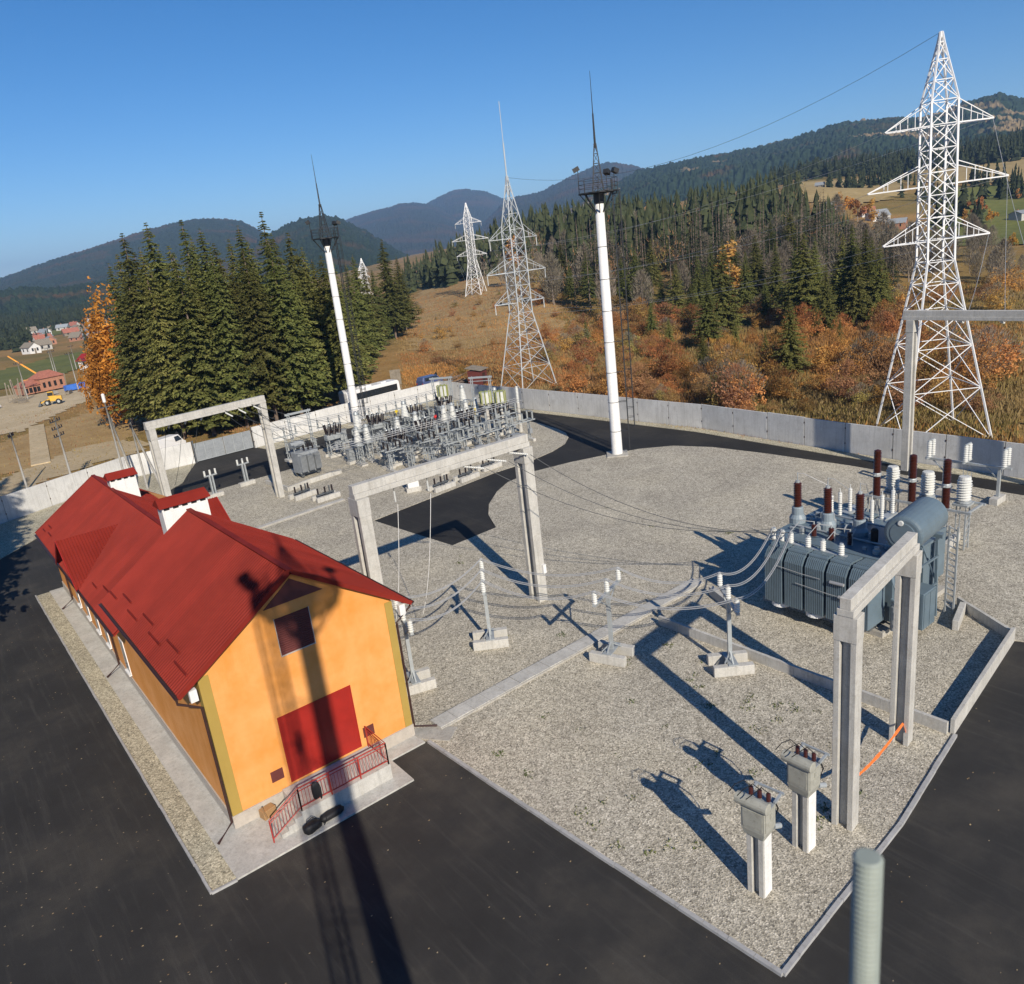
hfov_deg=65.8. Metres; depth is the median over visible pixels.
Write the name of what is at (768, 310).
autumn bush
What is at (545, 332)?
autumn bush
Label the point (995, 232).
bare tree
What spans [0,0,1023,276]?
sky
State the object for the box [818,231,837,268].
bare tree
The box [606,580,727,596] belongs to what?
power line
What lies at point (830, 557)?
power transformer
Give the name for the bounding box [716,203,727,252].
spruce tree
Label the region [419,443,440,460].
switchgear stand
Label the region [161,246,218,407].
spruce tree
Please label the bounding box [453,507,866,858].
weeds
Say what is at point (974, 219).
bare tree
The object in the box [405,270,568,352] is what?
hillside meadow
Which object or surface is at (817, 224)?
spruce tree
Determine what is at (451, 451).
switchgear stand
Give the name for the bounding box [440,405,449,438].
current transformer
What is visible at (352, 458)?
control cabinet
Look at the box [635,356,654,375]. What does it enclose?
autumn bush
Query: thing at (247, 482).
stand
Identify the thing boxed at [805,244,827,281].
bare tree
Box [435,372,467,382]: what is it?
branch pile
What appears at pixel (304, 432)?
power line
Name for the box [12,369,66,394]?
brick house
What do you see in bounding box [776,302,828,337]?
autumn bush
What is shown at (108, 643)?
window
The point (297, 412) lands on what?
steel portal
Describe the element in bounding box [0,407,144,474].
dry meadow
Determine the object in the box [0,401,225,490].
meadow grass
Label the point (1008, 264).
autumn bush
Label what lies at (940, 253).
bare tree
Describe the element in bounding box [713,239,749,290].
autumn tree
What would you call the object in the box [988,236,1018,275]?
bare tree
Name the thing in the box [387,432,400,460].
switchgear stand
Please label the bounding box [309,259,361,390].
spruce tree
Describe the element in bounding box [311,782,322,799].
jacket
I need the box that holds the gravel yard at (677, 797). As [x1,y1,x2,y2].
[209,415,1023,968]
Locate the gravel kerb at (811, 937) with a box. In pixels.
[427,733,956,976]
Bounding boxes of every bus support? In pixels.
[272,425,297,462]
[316,417,339,450]
[357,406,380,433]
[385,399,406,423]
[416,392,435,420]
[435,419,460,448]
[474,410,496,443]
[494,403,516,438]
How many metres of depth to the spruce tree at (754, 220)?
225.66 m
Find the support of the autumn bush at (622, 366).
on the ground at (388, 358)
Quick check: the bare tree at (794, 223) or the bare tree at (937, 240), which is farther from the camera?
the bare tree at (794, 223)
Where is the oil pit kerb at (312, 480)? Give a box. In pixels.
[265,469,341,490]
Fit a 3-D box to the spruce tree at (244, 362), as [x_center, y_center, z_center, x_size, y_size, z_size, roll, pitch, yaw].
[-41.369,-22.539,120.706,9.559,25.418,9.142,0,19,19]
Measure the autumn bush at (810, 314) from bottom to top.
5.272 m
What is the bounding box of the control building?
[34,467,436,844]
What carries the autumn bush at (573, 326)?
on the ground at (388, 358)
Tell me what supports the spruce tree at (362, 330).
on the ground at (388, 358)
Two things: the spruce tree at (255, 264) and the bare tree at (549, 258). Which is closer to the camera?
the spruce tree at (255, 264)
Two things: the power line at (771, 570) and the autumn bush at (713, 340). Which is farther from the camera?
the autumn bush at (713, 340)
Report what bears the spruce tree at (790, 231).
on the ground at (388, 358)
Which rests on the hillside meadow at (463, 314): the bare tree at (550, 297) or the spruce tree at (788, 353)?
the bare tree at (550, 297)
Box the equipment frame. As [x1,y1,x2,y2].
[863,486,985,550]
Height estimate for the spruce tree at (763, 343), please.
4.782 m
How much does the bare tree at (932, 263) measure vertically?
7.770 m
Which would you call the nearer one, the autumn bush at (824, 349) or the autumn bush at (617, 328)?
the autumn bush at (824, 349)
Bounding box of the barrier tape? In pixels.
[859,722,905,775]
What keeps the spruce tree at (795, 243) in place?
on the ground at (388, 358)
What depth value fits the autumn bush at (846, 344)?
121.92 m
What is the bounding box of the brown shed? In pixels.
[464,365,487,384]
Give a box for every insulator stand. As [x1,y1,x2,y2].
[393,600,436,695]
[472,559,508,651]
[589,567,634,667]
[707,573,754,677]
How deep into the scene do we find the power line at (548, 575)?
45.94 m
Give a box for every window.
[75,590,82,608]
[84,602,91,620]
[94,616,101,634]
[104,629,111,648]
[118,637,131,676]
[273,606,315,656]
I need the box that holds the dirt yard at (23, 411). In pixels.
[0,388,90,434]
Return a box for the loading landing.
[268,726,392,842]
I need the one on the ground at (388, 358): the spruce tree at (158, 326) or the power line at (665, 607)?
the spruce tree at (158, 326)
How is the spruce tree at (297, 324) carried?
on the ground at (388, 358)
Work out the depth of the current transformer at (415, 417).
95.47 m
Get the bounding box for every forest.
[0,127,1023,352]
[401,170,892,293]
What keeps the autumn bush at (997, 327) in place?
on the ground at (388, 358)
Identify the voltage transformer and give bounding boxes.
[881,465,902,512]
[916,470,937,499]
[952,475,974,533]
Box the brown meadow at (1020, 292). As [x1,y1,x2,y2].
[951,291,1023,352]
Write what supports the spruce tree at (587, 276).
on the ground at (388, 358)
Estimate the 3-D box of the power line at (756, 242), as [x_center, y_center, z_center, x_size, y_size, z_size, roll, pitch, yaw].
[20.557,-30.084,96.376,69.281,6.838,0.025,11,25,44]
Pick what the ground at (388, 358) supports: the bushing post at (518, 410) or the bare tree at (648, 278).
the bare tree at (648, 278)
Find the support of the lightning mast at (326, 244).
on the gravel strip
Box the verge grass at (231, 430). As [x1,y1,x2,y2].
[206,385,1023,453]
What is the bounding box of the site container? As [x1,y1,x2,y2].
[63,382,84,390]
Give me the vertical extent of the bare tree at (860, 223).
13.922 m
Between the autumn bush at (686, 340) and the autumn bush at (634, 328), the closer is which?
the autumn bush at (686, 340)
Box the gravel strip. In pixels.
[257,399,1023,484]
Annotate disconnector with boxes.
[286,437,319,472]
[339,427,372,460]
[381,435,413,472]
[383,416,411,438]
[409,408,437,437]
[416,426,447,462]
[439,428,471,455]
[446,399,472,429]
[452,415,483,450]
[472,419,502,443]
[488,408,518,441]
[504,410,535,441]
[925,438,1011,505]
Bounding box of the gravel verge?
[0,463,194,558]
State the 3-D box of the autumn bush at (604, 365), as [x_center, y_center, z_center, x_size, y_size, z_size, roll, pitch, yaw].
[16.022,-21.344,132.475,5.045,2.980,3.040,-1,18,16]
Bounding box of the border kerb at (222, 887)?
[35,595,237,894]
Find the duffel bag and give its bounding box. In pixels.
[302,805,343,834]
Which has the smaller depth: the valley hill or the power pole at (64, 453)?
the power pole at (64, 453)
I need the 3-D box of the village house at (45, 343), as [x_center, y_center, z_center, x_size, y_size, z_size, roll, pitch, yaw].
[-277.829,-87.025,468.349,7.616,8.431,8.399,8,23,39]
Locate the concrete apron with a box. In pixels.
[50,587,424,879]
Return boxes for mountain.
[0,218,263,290]
[227,214,409,283]
[345,203,474,254]
[411,188,507,235]
[480,162,641,239]
[562,92,1023,213]
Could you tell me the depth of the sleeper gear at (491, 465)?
83.75 m
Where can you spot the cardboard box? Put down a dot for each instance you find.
(267, 811)
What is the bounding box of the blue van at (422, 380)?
[416,372,442,385]
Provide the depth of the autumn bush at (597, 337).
169.51 m
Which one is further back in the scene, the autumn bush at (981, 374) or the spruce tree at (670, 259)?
the spruce tree at (670, 259)
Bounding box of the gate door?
[277,685,361,781]
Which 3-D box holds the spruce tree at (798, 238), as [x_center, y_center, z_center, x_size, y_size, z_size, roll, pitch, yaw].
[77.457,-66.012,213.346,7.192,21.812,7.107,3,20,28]
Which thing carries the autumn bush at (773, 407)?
on the ground at (388, 358)
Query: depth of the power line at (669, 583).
43.06 m
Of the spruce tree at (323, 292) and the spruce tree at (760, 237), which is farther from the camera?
the spruce tree at (760, 237)
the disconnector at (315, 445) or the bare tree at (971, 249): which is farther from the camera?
the bare tree at (971, 249)
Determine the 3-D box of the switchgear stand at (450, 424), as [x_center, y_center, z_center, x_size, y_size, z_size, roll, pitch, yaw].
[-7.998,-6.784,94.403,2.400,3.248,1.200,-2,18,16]
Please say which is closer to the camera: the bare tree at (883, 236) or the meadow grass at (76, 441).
the meadow grass at (76, 441)
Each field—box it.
[0,350,87,388]
[4,330,61,338]
[780,175,905,203]
[915,157,1023,183]
[922,184,1023,246]
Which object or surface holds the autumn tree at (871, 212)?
on the ground at (388, 358)
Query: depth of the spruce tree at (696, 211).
270.13 m
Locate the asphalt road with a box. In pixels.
[0,405,1023,983]
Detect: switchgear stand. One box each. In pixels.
[351,431,368,459]
[362,422,375,449]
[369,428,385,456]
[377,439,395,468]
[384,411,400,428]
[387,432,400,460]
[400,417,414,442]
[401,441,418,466]
[405,431,417,457]
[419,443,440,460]
[422,425,439,452]
[424,407,435,424]
[424,417,439,441]
[433,422,452,448]
[439,435,460,454]
[446,429,461,452]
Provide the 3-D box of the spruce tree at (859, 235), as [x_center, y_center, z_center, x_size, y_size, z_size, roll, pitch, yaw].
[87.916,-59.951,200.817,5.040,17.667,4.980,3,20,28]
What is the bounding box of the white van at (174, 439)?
[158,431,185,447]
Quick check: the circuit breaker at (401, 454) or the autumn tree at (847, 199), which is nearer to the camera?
the circuit breaker at (401, 454)
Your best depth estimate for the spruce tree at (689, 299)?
180.89 m
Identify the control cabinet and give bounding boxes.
[341,429,346,440]
[345,447,357,464]
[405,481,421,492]
[437,456,449,475]
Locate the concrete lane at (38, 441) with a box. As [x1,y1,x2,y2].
[28,424,50,465]
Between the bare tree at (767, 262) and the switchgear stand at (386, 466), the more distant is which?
the bare tree at (767, 262)
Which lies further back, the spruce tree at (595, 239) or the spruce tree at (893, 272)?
the spruce tree at (595, 239)
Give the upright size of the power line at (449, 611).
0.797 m
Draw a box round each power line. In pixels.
[225,410,383,434]
[238,407,402,428]
[252,404,417,422]
[395,504,398,624]
[405,558,480,596]
[405,568,481,607]
[405,570,480,608]
[407,560,479,597]
[408,581,481,620]
[409,580,481,618]
[423,493,430,612]
[480,559,617,576]
[481,558,617,574]
[481,570,605,587]
[482,579,593,598]
[482,581,593,599]
[483,569,605,586]
[486,468,768,531]
[492,177,1001,285]
[496,119,988,250]
[496,235,979,315]
[507,34,936,179]
[510,462,779,531]
[530,454,788,532]
[538,134,882,245]
[544,247,881,307]
[546,195,865,277]
[594,590,735,607]
[594,592,736,609]
[606,578,727,594]
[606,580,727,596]
[618,568,719,583]
[619,567,718,582]
[719,527,772,573]
[720,528,772,574]
[728,529,781,584]
[728,530,781,586]
[736,531,790,597]
[737,532,791,599]
[964,234,988,321]
[993,119,1023,243]
[1005,176,1007,280]
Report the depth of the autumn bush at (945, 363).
93.53 m
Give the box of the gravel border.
[37,592,235,890]
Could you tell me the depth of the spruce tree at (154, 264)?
119.64 m
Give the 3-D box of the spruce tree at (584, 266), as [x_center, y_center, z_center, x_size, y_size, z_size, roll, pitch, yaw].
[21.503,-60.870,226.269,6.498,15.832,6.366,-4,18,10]
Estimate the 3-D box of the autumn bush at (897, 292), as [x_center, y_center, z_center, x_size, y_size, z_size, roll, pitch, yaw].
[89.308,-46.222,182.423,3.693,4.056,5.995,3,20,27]
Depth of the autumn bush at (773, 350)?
113.88 m
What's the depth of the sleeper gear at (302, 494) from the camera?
81.30 m
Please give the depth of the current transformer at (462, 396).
105.73 m
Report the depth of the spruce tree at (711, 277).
205.84 m
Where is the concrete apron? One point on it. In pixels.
(247, 848)
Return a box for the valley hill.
[0,279,184,318]
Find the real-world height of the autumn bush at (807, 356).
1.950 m
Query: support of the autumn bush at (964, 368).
on the ground at (388, 358)
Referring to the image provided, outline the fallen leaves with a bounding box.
[0,606,1016,983]
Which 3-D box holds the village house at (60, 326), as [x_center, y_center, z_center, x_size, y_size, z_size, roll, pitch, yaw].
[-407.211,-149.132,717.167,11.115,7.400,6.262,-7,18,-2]
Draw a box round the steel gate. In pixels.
[191,427,254,462]
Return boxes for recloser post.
[728,780,784,898]
[775,739,829,852]
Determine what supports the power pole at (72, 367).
on the dirt yard at (23, 411)
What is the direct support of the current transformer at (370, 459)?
on the gravel yard at (677, 797)
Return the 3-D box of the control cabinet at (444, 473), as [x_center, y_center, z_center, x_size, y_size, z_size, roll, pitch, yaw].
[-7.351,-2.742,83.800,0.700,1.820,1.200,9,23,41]
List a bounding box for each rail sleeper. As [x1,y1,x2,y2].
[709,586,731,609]
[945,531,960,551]
[952,602,965,630]
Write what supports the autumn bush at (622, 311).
on the ground at (388, 358)
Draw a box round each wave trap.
[436,384,448,423]
[479,390,491,434]
[493,389,506,434]
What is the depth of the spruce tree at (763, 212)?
240.98 m
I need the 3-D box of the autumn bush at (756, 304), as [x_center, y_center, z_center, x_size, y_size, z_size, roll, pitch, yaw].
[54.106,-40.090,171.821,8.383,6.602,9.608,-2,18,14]
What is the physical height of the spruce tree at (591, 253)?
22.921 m
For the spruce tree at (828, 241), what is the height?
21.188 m
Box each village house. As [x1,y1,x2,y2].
[19,341,41,354]
[26,326,37,333]
[32,333,52,339]
[33,338,52,350]
[37,328,51,333]
[45,335,56,344]
[55,323,69,330]
[61,327,79,335]
[68,331,83,341]
[69,321,80,327]
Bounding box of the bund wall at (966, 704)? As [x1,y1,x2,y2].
[658,597,1015,733]
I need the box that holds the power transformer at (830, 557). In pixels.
[763,472,959,637]
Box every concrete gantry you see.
[143,395,284,497]
[348,433,547,601]
[831,531,922,831]
[900,310,1023,470]
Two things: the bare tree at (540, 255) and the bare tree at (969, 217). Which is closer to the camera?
the bare tree at (969, 217)
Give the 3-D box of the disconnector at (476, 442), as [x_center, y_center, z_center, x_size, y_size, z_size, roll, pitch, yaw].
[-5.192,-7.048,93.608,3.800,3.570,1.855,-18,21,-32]
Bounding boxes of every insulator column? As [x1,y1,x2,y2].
[873,449,881,513]
[907,454,917,505]
[941,459,951,540]
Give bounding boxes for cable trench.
[255,498,344,528]
[429,578,704,728]
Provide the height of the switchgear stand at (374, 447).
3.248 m
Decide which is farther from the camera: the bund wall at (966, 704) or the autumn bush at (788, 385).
the autumn bush at (788, 385)
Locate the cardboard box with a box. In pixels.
[258,802,276,820]
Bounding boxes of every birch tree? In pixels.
[76,308,122,427]
[77,283,125,423]
[83,276,134,423]
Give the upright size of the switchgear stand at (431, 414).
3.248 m
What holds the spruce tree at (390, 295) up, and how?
on the ground at (388, 358)
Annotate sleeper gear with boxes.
[288,482,316,500]
[311,484,340,502]
[428,474,455,492]
[453,465,479,482]
[476,457,501,471]
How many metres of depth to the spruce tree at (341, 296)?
145.38 m
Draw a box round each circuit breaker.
[322,421,345,457]
[366,411,386,445]
[385,425,407,466]
[405,401,424,436]
[414,416,440,454]
[435,394,451,425]
[456,406,481,445]
[491,401,510,435]
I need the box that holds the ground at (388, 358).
[0,148,1023,483]
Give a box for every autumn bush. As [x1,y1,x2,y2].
[418,337,432,352]
[430,352,443,362]
[432,324,448,339]
[456,365,466,372]
[477,320,486,328]
[516,337,530,347]
[526,322,535,331]
[532,291,546,305]
[533,323,552,340]
[537,342,558,362]
[539,341,562,363]
[549,329,561,341]
[549,360,590,392]
[550,333,575,351]
[563,322,588,341]
[563,323,581,344]
[565,325,595,347]
[567,337,604,369]
[576,312,590,324]
[579,358,592,369]
[584,364,629,396]
[590,321,603,336]
[590,329,602,342]
[592,295,632,317]
[595,350,638,380]
[596,311,626,333]
[596,359,605,373]
[597,377,630,394]
[612,306,622,321]
[613,325,626,337]
[614,332,630,352]
[615,345,635,363]
[616,307,630,322]
[617,332,645,353]
[617,363,636,379]
[619,314,647,338]
[619,360,655,396]
[629,297,648,320]
[631,337,648,353]
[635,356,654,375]
[638,335,665,357]
[639,380,663,398]
[643,330,663,348]
[646,338,690,378]
[647,302,682,330]
[650,317,678,334]
[653,383,673,400]
[654,372,685,394]
[662,350,697,374]
[663,390,679,401]
[668,342,682,352]
[669,306,686,319]
[669,367,681,380]
[675,304,703,328]
[678,318,692,331]
[678,333,696,345]
[681,362,702,376]
[689,318,724,342]
[689,356,726,392]
[689,373,713,399]
[695,377,714,396]
[703,358,758,407]
[706,369,748,397]
[707,334,747,365]
[708,341,764,384]
[710,362,757,409]
[711,343,749,375]
[713,340,725,351]
[714,326,729,340]
[716,358,767,408]
[736,398,756,410]
[737,302,754,313]
[741,292,777,321]
[744,327,759,341]
[748,329,800,374]
[752,313,766,327]
[752,344,777,371]
[754,359,791,395]
[759,307,776,325]
[764,314,779,327]
[764,400,781,411]
[765,303,787,327]
[766,367,805,398]
[767,326,782,343]
[769,320,781,329]
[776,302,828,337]
[794,310,822,339]
[795,397,817,412]
[796,327,814,343]
[798,363,837,392]
[805,328,851,372]
[806,349,814,358]
[819,342,847,368]
[820,357,873,400]
[827,325,864,353]
[831,312,857,336]
[831,343,876,379]
[832,325,853,340]
[837,382,875,406]
[840,329,892,374]
[855,322,893,349]
[860,341,926,398]
[863,310,898,336]
[863,380,894,404]
[868,299,900,328]
[869,378,881,392]
[880,299,925,330]
[880,329,931,365]
[885,325,953,368]
[886,377,932,409]
[887,332,950,372]
[891,283,907,297]
[897,336,956,383]
[904,320,967,353]
[912,282,922,293]
[919,365,963,409]
[922,321,979,357]
[924,373,967,393]
[928,327,980,364]
[930,282,958,301]
[930,286,948,303]
[931,360,964,388]
[941,323,1023,377]
[941,331,1008,390]
[944,382,1004,412]
[963,361,994,384]
[969,283,999,301]
[975,323,1014,355]
[976,279,1018,309]
[979,271,1001,286]
[985,260,1023,287]
[985,267,1020,292]
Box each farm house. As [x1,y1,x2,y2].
[814,182,824,186]
[860,206,875,216]
[864,208,890,221]
[885,217,907,228]
[1008,209,1023,220]
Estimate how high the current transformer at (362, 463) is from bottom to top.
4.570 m
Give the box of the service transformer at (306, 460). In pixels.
[288,439,321,476]
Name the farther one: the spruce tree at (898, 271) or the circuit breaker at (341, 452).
the spruce tree at (898, 271)
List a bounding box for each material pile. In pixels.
[12,397,23,402]
[17,399,28,402]
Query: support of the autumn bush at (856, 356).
on the ground at (388, 358)
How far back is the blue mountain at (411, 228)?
4061.45 m
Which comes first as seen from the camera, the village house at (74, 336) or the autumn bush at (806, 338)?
the autumn bush at (806, 338)
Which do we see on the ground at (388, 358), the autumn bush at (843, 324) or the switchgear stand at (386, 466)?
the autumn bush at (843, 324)
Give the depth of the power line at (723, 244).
88.73 m
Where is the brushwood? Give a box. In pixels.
[564,279,1023,442]
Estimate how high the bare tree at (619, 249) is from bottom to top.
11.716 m
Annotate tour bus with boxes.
[338,379,400,403]
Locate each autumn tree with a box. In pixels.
[505,235,523,268]
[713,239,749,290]
[835,192,853,212]
[848,199,868,221]
[867,197,878,223]
[877,312,904,337]
[892,292,904,318]
[961,209,968,225]
[967,195,987,213]
[984,208,998,222]
[1008,232,1018,244]
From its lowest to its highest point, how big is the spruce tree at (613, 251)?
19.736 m
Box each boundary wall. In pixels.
[0,442,194,523]
[251,381,439,447]
[439,382,1023,478]
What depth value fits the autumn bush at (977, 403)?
83.06 m
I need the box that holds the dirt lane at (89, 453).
[0,440,148,495]
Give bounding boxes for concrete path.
[414,726,457,740]
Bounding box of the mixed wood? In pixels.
[471,183,903,298]
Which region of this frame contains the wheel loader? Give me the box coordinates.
[38,391,62,406]
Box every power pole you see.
[7,432,27,487]
[13,362,27,398]
[49,417,70,473]
[64,352,78,388]
[96,394,130,469]
[129,422,158,488]
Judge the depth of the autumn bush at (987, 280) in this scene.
180.17 m
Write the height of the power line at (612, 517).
5.123 m
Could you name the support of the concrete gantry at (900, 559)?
on the gravel yard at (677, 797)
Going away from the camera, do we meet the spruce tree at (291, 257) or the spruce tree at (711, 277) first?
the spruce tree at (291, 257)
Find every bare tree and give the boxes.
[496,256,511,282]
[505,274,518,305]
[516,227,521,257]
[519,252,533,284]
[531,252,542,277]
[535,250,543,275]
[538,251,564,304]
[546,281,557,301]
[547,236,557,262]
[549,268,563,298]
[557,230,572,256]
[573,243,595,284]
[574,256,588,284]
[594,234,615,268]
[594,262,617,306]
[613,246,624,266]
[630,269,653,308]
[642,267,652,288]
[654,238,662,269]
[671,249,680,269]
[676,261,690,295]
[694,231,715,260]
[699,248,712,276]
[720,216,738,249]
[735,244,741,268]
[736,228,766,269]
[763,251,783,284]
[766,214,782,244]
[767,246,790,286]
[777,225,799,245]
[779,214,799,242]
[779,240,793,273]
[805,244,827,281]
[806,236,820,252]
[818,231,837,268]
[824,241,847,284]
[831,192,845,220]
[839,221,860,242]
[856,219,864,239]
[856,222,879,246]
[860,232,882,262]
[871,223,880,233]
[871,232,893,270]
[873,212,891,233]
[880,218,899,272]
[891,231,906,274]
[894,220,929,281]
[894,221,923,281]
[928,250,940,277]
[929,225,940,258]
[929,230,945,263]
[930,248,941,278]
[934,247,946,275]
[940,226,963,270]
[961,236,978,271]
[962,213,978,234]
[965,216,981,256]
[965,219,982,247]
[968,251,985,280]
[976,224,992,260]
[984,224,998,252]
[985,248,1002,272]
[985,253,997,274]
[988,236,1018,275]
[1017,254,1023,269]
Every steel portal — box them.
[284,408,314,449]
[429,376,454,414]
[468,375,492,412]
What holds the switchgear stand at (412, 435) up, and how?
on the gravel yard at (677, 797)
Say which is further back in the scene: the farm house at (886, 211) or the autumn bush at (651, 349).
the farm house at (886, 211)
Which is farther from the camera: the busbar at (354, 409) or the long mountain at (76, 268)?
the long mountain at (76, 268)
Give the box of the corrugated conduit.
[849,847,883,983]
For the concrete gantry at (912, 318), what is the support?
on the gravel yard at (677, 797)
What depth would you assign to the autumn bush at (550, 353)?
150.35 m
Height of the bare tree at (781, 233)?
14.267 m
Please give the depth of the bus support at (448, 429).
88.88 m
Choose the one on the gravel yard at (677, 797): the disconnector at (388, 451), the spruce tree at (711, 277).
the disconnector at (388, 451)
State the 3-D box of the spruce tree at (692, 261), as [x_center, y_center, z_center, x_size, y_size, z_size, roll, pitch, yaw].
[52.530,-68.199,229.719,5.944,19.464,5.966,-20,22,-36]
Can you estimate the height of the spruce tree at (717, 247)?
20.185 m
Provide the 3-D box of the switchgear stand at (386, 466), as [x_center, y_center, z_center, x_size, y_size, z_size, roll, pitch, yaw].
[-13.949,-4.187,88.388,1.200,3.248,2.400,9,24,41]
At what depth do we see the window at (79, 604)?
57.64 m
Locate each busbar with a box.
[271,389,435,428]
[272,390,436,429]
[272,392,436,431]
[330,398,515,446]
[332,399,518,448]
[336,400,521,449]
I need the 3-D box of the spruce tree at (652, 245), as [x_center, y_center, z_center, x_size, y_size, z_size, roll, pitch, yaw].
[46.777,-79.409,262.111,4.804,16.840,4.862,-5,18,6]
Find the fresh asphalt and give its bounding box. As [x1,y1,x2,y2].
[375,411,1023,544]
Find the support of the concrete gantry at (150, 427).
on the gravel yard at (677, 797)
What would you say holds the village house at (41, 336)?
on the ground at (388, 358)
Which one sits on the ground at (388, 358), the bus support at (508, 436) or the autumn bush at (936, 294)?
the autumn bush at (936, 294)
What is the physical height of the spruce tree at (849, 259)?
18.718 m
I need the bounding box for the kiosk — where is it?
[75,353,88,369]
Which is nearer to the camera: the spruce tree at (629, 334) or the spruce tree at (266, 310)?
the spruce tree at (266, 310)
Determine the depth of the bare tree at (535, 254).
284.45 m
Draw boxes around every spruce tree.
[105,263,162,422]
[111,233,171,430]
[112,254,136,415]
[113,276,166,432]
[126,222,187,403]
[132,252,147,295]
[136,248,204,438]
[140,270,202,432]
[153,247,181,332]
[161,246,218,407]
[161,253,252,434]
[178,220,226,420]
[181,266,230,428]
[185,237,209,300]
[193,229,267,420]
[203,250,272,427]
[206,243,243,312]
[218,258,279,423]
[223,239,245,309]
[229,271,280,411]
[230,227,277,412]
[232,250,311,420]
[245,242,271,297]
[247,263,293,418]
[257,212,330,405]
[260,241,338,414]
[269,237,292,296]
[280,258,332,412]
[281,233,340,402]
[288,269,340,409]
[294,254,324,394]
[299,247,329,399]
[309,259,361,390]
[313,256,375,390]
[318,269,372,389]
[333,264,373,386]
[343,264,383,367]
[345,256,389,351]
[360,263,389,349]
[369,270,394,346]
[376,239,413,338]
[387,278,408,336]
[393,258,421,329]
[555,242,572,291]
[557,216,565,254]
[562,228,572,291]
[562,264,578,304]
[569,268,583,309]
[570,235,576,279]
[571,217,580,273]
[577,241,598,305]
[577,252,599,312]
[577,253,598,301]
[578,230,588,285]
[582,322,592,344]
[586,221,597,286]
[590,223,597,259]
[590,248,599,297]
[593,252,612,287]
[605,221,617,277]
[609,235,617,289]
[611,256,633,306]
[617,232,628,272]
[620,217,630,272]
[621,222,633,279]
[625,326,633,346]
[626,249,648,296]
[630,213,640,262]
[630,226,644,272]
[631,231,640,264]
[632,264,653,308]
[638,232,652,299]
[638,240,653,286]
[643,302,659,333]
[644,241,663,293]
[648,226,660,270]
[649,226,660,272]
[653,273,668,316]
[658,214,671,271]
[658,223,686,302]
[663,263,687,320]
[663,318,676,346]
[669,223,680,263]
[671,208,680,269]
[673,219,693,287]
[676,220,690,265]
[679,229,693,282]
[680,282,700,318]
[683,210,702,286]
[684,239,694,293]
[686,194,704,258]
[687,222,704,287]
[689,217,708,284]
[689,275,725,346]
[690,228,702,266]
[691,254,704,309]
[694,211,707,258]
[694,332,711,367]
[702,242,719,300]
[706,206,720,262]
[709,239,745,332]
[711,218,720,264]
[712,210,723,257]
[713,220,720,276]
[714,206,724,272]
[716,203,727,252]
[720,203,736,247]
[725,228,742,291]
[730,320,740,345]
[734,251,758,313]
[735,206,744,247]
[740,235,768,299]
[746,209,761,266]
[752,219,766,266]
[755,202,766,242]
[755,279,774,319]
[757,191,768,251]
[759,216,770,286]
[759,332,768,355]
[762,218,778,255]
[762,244,787,309]
[765,236,772,289]
[768,201,783,250]
[771,232,834,316]
[771,299,813,377]
[779,209,799,261]
[780,254,804,316]
[785,237,791,267]
[786,213,799,282]
[789,203,808,272]
[789,217,804,279]
[795,198,807,248]
[806,203,813,258]
[807,239,834,309]
[808,196,822,240]
[808,205,823,261]
[808,304,823,335]
[811,193,825,245]
[812,264,838,331]
[815,199,823,236]
[817,189,828,234]
[819,199,830,242]
[821,209,833,288]
[821,230,826,274]
[823,219,835,283]
[828,234,849,309]
[829,251,845,312]
[830,227,875,317]
[833,205,843,240]
[834,319,844,348]
[835,247,872,327]
[841,229,883,320]
[844,219,849,243]
[856,219,862,251]
[864,241,895,319]
[869,238,881,278]
[879,262,896,307]
[882,231,895,283]
[884,244,891,282]
[888,250,898,286]
[889,244,902,291]
[894,248,901,282]
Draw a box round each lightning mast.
[305,156,367,425]
[572,71,634,457]
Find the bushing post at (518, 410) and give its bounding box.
[515,386,522,431]
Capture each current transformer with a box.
[352,427,367,466]
[353,411,370,453]
[362,424,377,462]
[393,416,406,453]
[400,401,416,440]
[411,411,425,448]
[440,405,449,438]
[448,402,461,437]
[458,385,468,416]
[462,399,469,433]
[472,397,483,432]
[491,387,500,427]
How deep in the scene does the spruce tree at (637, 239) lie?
270.17 m
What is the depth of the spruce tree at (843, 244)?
169.36 m
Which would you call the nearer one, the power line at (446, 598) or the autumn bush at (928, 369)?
the power line at (446, 598)
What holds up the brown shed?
on the ground at (388, 358)
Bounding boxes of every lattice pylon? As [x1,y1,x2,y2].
[358,258,370,293]
[452,203,488,296]
[487,105,556,388]
[867,31,1008,436]
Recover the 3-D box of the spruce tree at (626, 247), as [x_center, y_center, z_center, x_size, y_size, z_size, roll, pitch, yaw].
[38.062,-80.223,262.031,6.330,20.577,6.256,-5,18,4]
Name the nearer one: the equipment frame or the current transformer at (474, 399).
the equipment frame
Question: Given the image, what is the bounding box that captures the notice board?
[389,369,401,389]
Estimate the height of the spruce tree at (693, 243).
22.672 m
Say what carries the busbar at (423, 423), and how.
on the bus support at (508, 436)
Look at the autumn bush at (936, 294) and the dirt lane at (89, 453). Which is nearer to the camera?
the dirt lane at (89, 453)
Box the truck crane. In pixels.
[7,356,35,380]

